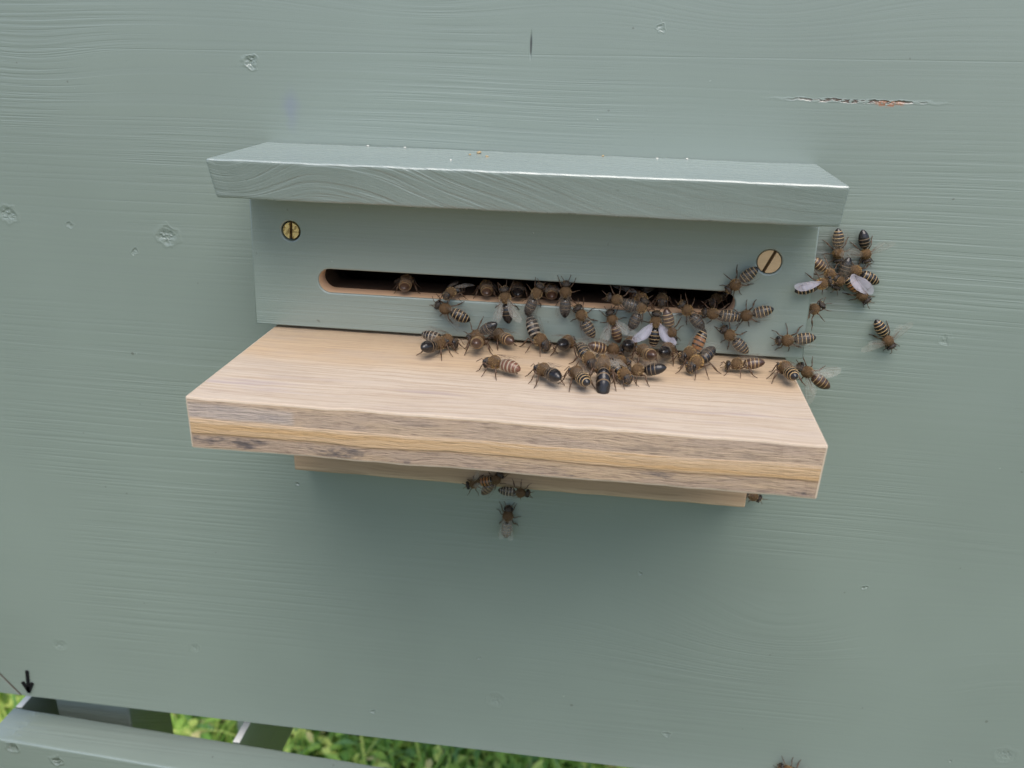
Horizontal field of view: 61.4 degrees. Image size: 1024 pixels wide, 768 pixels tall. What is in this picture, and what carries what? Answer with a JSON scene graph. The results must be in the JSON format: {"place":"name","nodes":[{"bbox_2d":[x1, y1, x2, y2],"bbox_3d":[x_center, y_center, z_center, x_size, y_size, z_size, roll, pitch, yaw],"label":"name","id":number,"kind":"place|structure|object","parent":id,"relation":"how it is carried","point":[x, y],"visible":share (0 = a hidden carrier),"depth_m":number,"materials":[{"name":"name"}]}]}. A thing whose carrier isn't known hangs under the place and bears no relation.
{"place":"outdoors","nodes":[
{"label":"outdoors","id":0,"kind":"place"},
{"bbox_2d":[0,693,628,767],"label":"ground","id":1,"kind":"structure","parent":0,"point":[325,733],"depth_m":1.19,"materials":[{"name":"green plant"}]},
{"bbox_2d":[0,696,381,767],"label":"hive stand","id":2,"kind":"object","parent":1,"relation":"on","point":[37,732],"visible":0.17,"depth_m":0.43,"materials":[{"name":"paint"}]},
{"bbox_2d":[0,0,1023,767],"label":"beehive","id":3,"kind":"object","parent":2,"relation":"on","point":[252,442],"visible":0.95,"depth_m":0.31,"materials":[{"name":"green wood"}]},
{"bbox_2d":[393,274,421,293],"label":"bee","id":4,"kind":"object","parent":3,"relation":"on","point":[405,283],"visible":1,"depth_m":0.30,"materials":[{"name":"beige"}]},
{"bbox_2d":[417,335,453,359],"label":"bee","id":5,"kind":"object","parent":3,"relation":"on","point":[440,343],"visible":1,"depth_m":0.28,"materials":[{"name":"beige"}]},
{"bbox_2d":[421,326,464,353],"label":"bee","id":6,"kind":"object","parent":3,"relation":"on","point":[454,343],"visible":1,"depth_m":0.29,"materials":[{"name":"beige"}]},
{"bbox_2d":[430,295,469,330],"bbox_3d":[-0.021,-0.025,0.296,0.016,0.010,0.005,26,23,-3],"label":"bee","id":7,"kind":"object","parent":3,"relation":"on","point":[456,314],"visible":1,"depth_m":0.29,"materials":[{"name":"beige"}]},
{"bbox_2d":[437,282,469,302],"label":"bee","id":8,"kind":"object","parent":3,"relation":"on","point":[449,293],"visible":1,"depth_m":0.29,"materials":[{"name":"beige"}]},
{"bbox_2d":[462,475,492,495],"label":"bee","id":9,"kind":"object","parent":3,"relation":"hanging from","point":[473,483],"visible":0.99,"depth_m":0.33,"materials":[{"name":"beige"}]},
{"bbox_2d":[464,333,492,355],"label":"bee","id":10,"kind":"object","parent":3,"relation":"on","point":[477,341],"visible":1,"depth_m":0.29,"materials":[{"name":"beige"}]},
{"bbox_2d":[461,316,496,340],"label":"bee","id":11,"kind":"object","parent":3,"relation":"on","point":[487,328],"visible":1,"depth_m":0.29,"materials":[{"name":"beige"}]},
{"bbox_2d":[473,280,498,298],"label":"bee","id":12,"kind":"object","parent":3,"relation":"on","point":[486,288],"visible":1,"depth_m":0.30,"materials":[{"name":"beige"}]},
{"bbox_2d":[481,471,509,498],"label":"bee","id":13,"kind":"object","parent":3,"relation":"attached to","point":[497,477],"visible":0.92,"depth_m":0.33,"materials":[{"name":"beige"}]},
{"bbox_2d":[476,354,520,380],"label":"bee","id":14,"kind":"object","parent":3,"relation":"on","point":[495,362],"visible":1,"depth_m":0.27,"materials":[{"name":"beige"}]},
{"bbox_2d":[486,328,516,349],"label":"bee","id":15,"kind":"object","parent":3,"relation":"on","point":[501,335],"visible":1,"depth_m":0.29,"materials":[{"name":"beige"}]},
{"bbox_2d":[493,280,519,323],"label":"bee","id":16,"kind":"object","parent":3,"relation":"on","point":[504,297],"visible":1,"depth_m":0.29,"materials":[{"name":"beige"}]},
{"bbox_2d":[497,501,520,537],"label":"bee","id":17,"kind":"object","parent":3,"relation":"attached to","point":[506,528],"visible":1,"depth_m":0.35,"materials":[{"name":"beige"}]},
{"bbox_2d":[498,479,532,499],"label":"bee","id":18,"kind":"object","parent":3,"relation":"on","point":[520,492],"visible":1,"depth_m":0.33,"materials":[{"name":"beige"}]},
{"bbox_2d":[507,281,528,298],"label":"bee","id":19,"kind":"object","parent":3,"relation":"on","point":[517,289],"visible":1,"depth_m":0.30,"materials":[{"name":"beige"}]},
{"bbox_2d":[522,277,547,315],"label":"bee","id":20,"kind":"object","parent":3,"relation":"hanging from","point":[531,303],"visible":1,"depth_m":0.29,"materials":[{"name":"beige"}]},
{"bbox_2d":[519,313,557,353],"bbox_3d":[0.009,-0.018,0.293,0.012,0.013,0.016,-13,26,-31],"label":"bee","id":21,"kind":"object","parent":3,"relation":"on","point":[542,341],"visible":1,"depth_m":0.29,"materials":[{"name":"beige"}]},
{"bbox_2d":[525,362,564,387],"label":"bee","id":22,"kind":"object","parent":3,"relation":"on","point":[547,371],"visible":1,"depth_m":0.26,"materials":[{"name":"beige"}]},
{"bbox_2d":[537,283,560,300],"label":"bee","id":23,"kind":"object","parent":3,"relation":"on","point":[550,292],"visible":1,"depth_m":0.29,"materials":[{"name":"beige"}]},
{"bbox_2d":[550,334,576,356],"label":"bee","id":24,"kind":"object","parent":3,"relation":"on","point":[565,342],"visible":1,"depth_m":0.29,"materials":[{"name":"beige"}]},
{"bbox_2d":[552,275,579,317],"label":"bee","id":25,"kind":"object","parent":3,"relation":"on","point":[565,292],"visible":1,"depth_m":0.29,"materials":[{"name":"beige"}]},
{"bbox_2d":[558,365,595,391],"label":"bee","id":26,"kind":"object","parent":3,"relation":"on","point":[579,375],"visible":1,"depth_m":0.26,"materials":[{"name":"beige"}]},
{"bbox_2d":[569,338,596,371],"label":"bee","id":27,"kind":"object","parent":3,"relation":"on","point":[586,356],"visible":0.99,"depth_m":0.28,"materials":[{"name":"beige"}]},
{"bbox_2d":[570,299,597,337],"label":"bee","id":28,"kind":"object","parent":3,"relation":"on","point":[587,327],"visible":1,"depth_m":0.29,"materials":[{"name":"beige"}]},
{"bbox_2d":[585,354,620,393],"bbox_3d":[0.028,-0.003,0.264,0.012,0.014,0.017,2,22,2],"label":"bee","id":29,"kind":"object","parent":3,"relation":"on","point":[603,370],"visible":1,"depth_m":0.26,"materials":[{"name":"black"}]},
{"bbox_2d":[588,338,624,358],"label":"bee","id":30,"kind":"object","parent":3,"relation":"on","point":[600,347],"visible":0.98,"depth_m":0.29,"materials":[{"name":"beige"}]},
{"bbox_2d":[599,306,634,342],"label":"bee","id":31,"kind":"object","parent":3,"relation":"on","point":[615,330],"visible":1,"depth_m":0.29,"materials":[{"name":"beige"}]},
{"bbox_2d":[601,353,635,367],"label":"bee","id":32,"kind":"object","parent":3,"relation":"on","point":[624,360],"visible":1,"depth_m":0.28,"materials":[{"name":"beige"}]},
{"bbox_2d":[601,286,639,313],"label":"bee","id":33,"kind":"object","parent":3,"relation":"on","point":[627,303],"visible":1,"depth_m":0.29,"materials":[{"name":"beige"}]},
{"bbox_2d":[610,359,637,388],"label":"bee","id":34,"kind":"object","parent":3,"relation":"on","point":[625,375],"visible":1,"depth_m":0.27,"materials":[{"name":"beige"}]},
{"bbox_2d":[620,336,637,351],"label":"bee","id":35,"kind":"object","parent":3,"relation":"on","point":[629,343],"visible":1,"depth_m":0.28,"materials":[{"name":"black"}]},
{"bbox_2d":[621,287,655,309],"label":"bee","id":36,"kind":"object","parent":3,"relation":"on","point":[634,293],"visible":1,"depth_m":0.29,"materials":[{"name":"beige"}]},
{"bbox_2d":[625,291,655,330],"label":"bee","id":37,"kind":"object","parent":3,"relation":"hanging from","point":[635,319],"visible":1,"depth_m":0.29,"materials":[{"name":"beige"}]},
{"bbox_2d":[619,358,666,386],"bbox_3d":[0.041,-0.005,0.270,0.014,0.007,0.011,7,22,14],"label":"bee","id":38,"kind":"object","parent":3,"relation":"on","point":[638,369],"visible":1,"depth_m":0.27,"materials":[{"name":"beige"}]},
{"bbox_2d":[629,343,661,362],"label":"bee","id":39,"kind":"object","parent":3,"relation":"on","point":[644,351],"visible":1,"depth_m":0.28,"materials":[{"name":"beige"}]},
{"bbox_2d":[639,304,666,346],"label":"bee","id":40,"kind":"object","parent":3,"relation":"on","point":[654,331],"visible":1,"depth_m":0.29,"materials":[{"name":"brown"}]},
{"bbox_2d":[649,288,674,308],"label":"bee","id":41,"kind":"object","parent":3,"relation":"on","point":[661,299],"visible":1,"depth_m":0.29,"materials":[{"name":"beige"}]},
{"bbox_2d":[657,342,677,365],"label":"bee","id":42,"kind":"object","parent":3,"relation":"on","point":[667,349],"visible":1,"depth_m":0.28,"materials":[{"name":"beige"}]},
{"bbox_2d":[660,308,683,344],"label":"bee","id":43,"kind":"object","parent":3,"relation":"on","point":[671,332],"visible":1,"depth_m":0.29,"materials":[{"name":"beige"}]},
{"bbox_2d":[673,293,704,329],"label":"bee","id":44,"kind":"object","parent":3,"relation":"on","point":[696,320],"visible":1,"depth_m":0.28,"materials":[{"name":"beige"}]},
{"bbox_2d":[671,328,709,362],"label":"bee","id":45,"kind":"object","parent":3,"relation":"on","point":[686,353],"visible":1,"depth_m":0.28,"materials":[{"name":"beige"}]},
{"bbox_2d":[675,340,720,379],"bbox_3d":[0.061,-0.008,0.277,0.016,0.009,0.013,-19,29,-41],"label":"bee","id":46,"kind":"object","parent":3,"relation":"on","point":[704,356],"visible":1,"depth_m":0.28,"materials":[{"name":"beige"}]},
{"bbox_2d":[702,291,729,308],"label":"bee","id":47,"kind":"object","parent":3,"relation":"on","point":[718,298],"visible":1,"depth_m":0.29,"materials":[{"name":"beige"}]},
{"bbox_2d":[698,301,737,325],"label":"bee","id":48,"kind":"object","parent":3,"relation":"on","point":[723,315],"visible":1,"depth_m":0.28,"materials":[{"name":"beige"}]},
{"bbox_2d":[714,322,748,353],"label":"bee","id":49,"kind":"object","parent":3,"relation":"on","point":[738,343],"visible":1,"depth_m":0.29,"materials":[{"name":"beige"}]},
{"bbox_2d":[718,264,757,297],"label":"bee","id":50,"kind":"object","parent":3,"relation":"on","point":[746,276],"visible":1,"depth_m":0.28,"materials":[{"name":"beige"}]},
{"bbox_2d":[720,353,764,378],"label":"bee","id":51,"kind":"object","parent":3,"relation":"on","point":[737,363],"visible":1,"depth_m":0.28,"materials":[{"name":"beige"}]},
{"bbox_2d":[731,299,773,325],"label":"bee","id":52,"kind":"object","parent":3,"relation":"on","point":[756,312],"visible":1,"depth_m":0.28,"materials":[{"name":"beige"}]},
{"bbox_2d":[746,493,767,502],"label":"bee","id":53,"kind":"object","parent":3,"relation":"on","point":[753,497],"visible":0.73,"depth_m":0.33,"materials":[{"name":"beige"}]},
{"bbox_2d":[766,361,805,385],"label":"bee","id":54,"kind":"object","parent":3,"relation":"on","point":[788,370],"visible":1,"depth_m":0.27,"materials":[{"name":"beige"}]},
{"bbox_2d":[773,757,800,767],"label":"bee","id":55,"kind":"object","parent":3,"relation":"attached to","point":[781,765],"visible":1,"depth_m":0.38,"materials":[{"name":"beige"}]},
{"bbox_2d":[770,324,815,350],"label":"bee","id":56,"kind":"object","parent":3,"relation":"on","point":[801,339],"visible":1,"depth_m":0.28,"materials":[{"name":"beige"}]},
{"bbox_2d":[793,357,836,396],"bbox_3d":[0.104,-0.003,0.298,0.016,0.016,0.006,34,22,-6],"label":"bee","id":57,"kind":"object","parent":3,"relation":"attached to","point":[818,380],"visible":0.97,"depth_m":0.30,"materials":[{"name":"beige"}]},
{"bbox_2d":[795,271,837,294],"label":"bee","id":58,"kind":"object","parent":3,"relation":"attached to","point":[810,287],"visible":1,"depth_m":0.28,"materials":[{"name":"white"}]},
{"bbox_2d":[808,297,831,330],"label":"bee","id":59,"kind":"object","parent":3,"relation":"on","point":[814,308],"visible":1,"depth_m":0.28,"materials":[{"name":"beige"}]},
{"bbox_2d":[814,254,840,286],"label":"bee","id":60,"kind":"object","parent":3,"relation":"attached to","point":[820,265],"visible":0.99,"depth_m":0.29,"materials":[{"name":"beige"}]},
{"bbox_2d":[822,228,850,266],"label":"bee","id":61,"kind":"object","parent":3,"relation":"attached to","point":[838,239],"visible":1,"depth_m":0.29,"materials":[{"name":"beige"}]},
{"bbox_2d":[827,257,854,295],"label":"bee","id":62,"kind":"object","parent":3,"relation":"attached to","point":[845,267],"visible":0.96,"depth_m":0.29,"materials":[{"name":"beige"}]},
{"bbox_2d":[837,254,878,288],"bbox_3d":[0.119,-0.038,0.296,0.015,0.010,0.005,26,23,-3],"label":"bee","id":63,"kind":"object","parent":3,"relation":"attached to","point":[868,277],"visible":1,"depth_m":0.29,"materials":[{"name":"brown"}]},
{"bbox_2d":[842,275,874,308],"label":"bee","id":64,"kind":"object","parent":3,"relation":"attached to","point":[854,286],"visible":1,"depth_m":0.30,"materials":[{"name":"brown"}]},
{"bbox_2d":[847,230,887,267],"bbox_3d":[0.120,-0.045,0.292,0.018,0.014,0.006,-11,19,12],"label":"bee","id":65,"kind":"object","parent":3,"relation":"attached to","point":[864,242],"visible":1,"depth_m":0.29,"materials":[{"name":"beige"}]},
{"bbox_2d":[869,319,906,353],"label":"bee","id":66,"kind":"object","parent":3,"relation":"attached to","point":[881,329],"visible":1,"depth_m":0.30,"materials":[{"name":"beige"}]}
]}

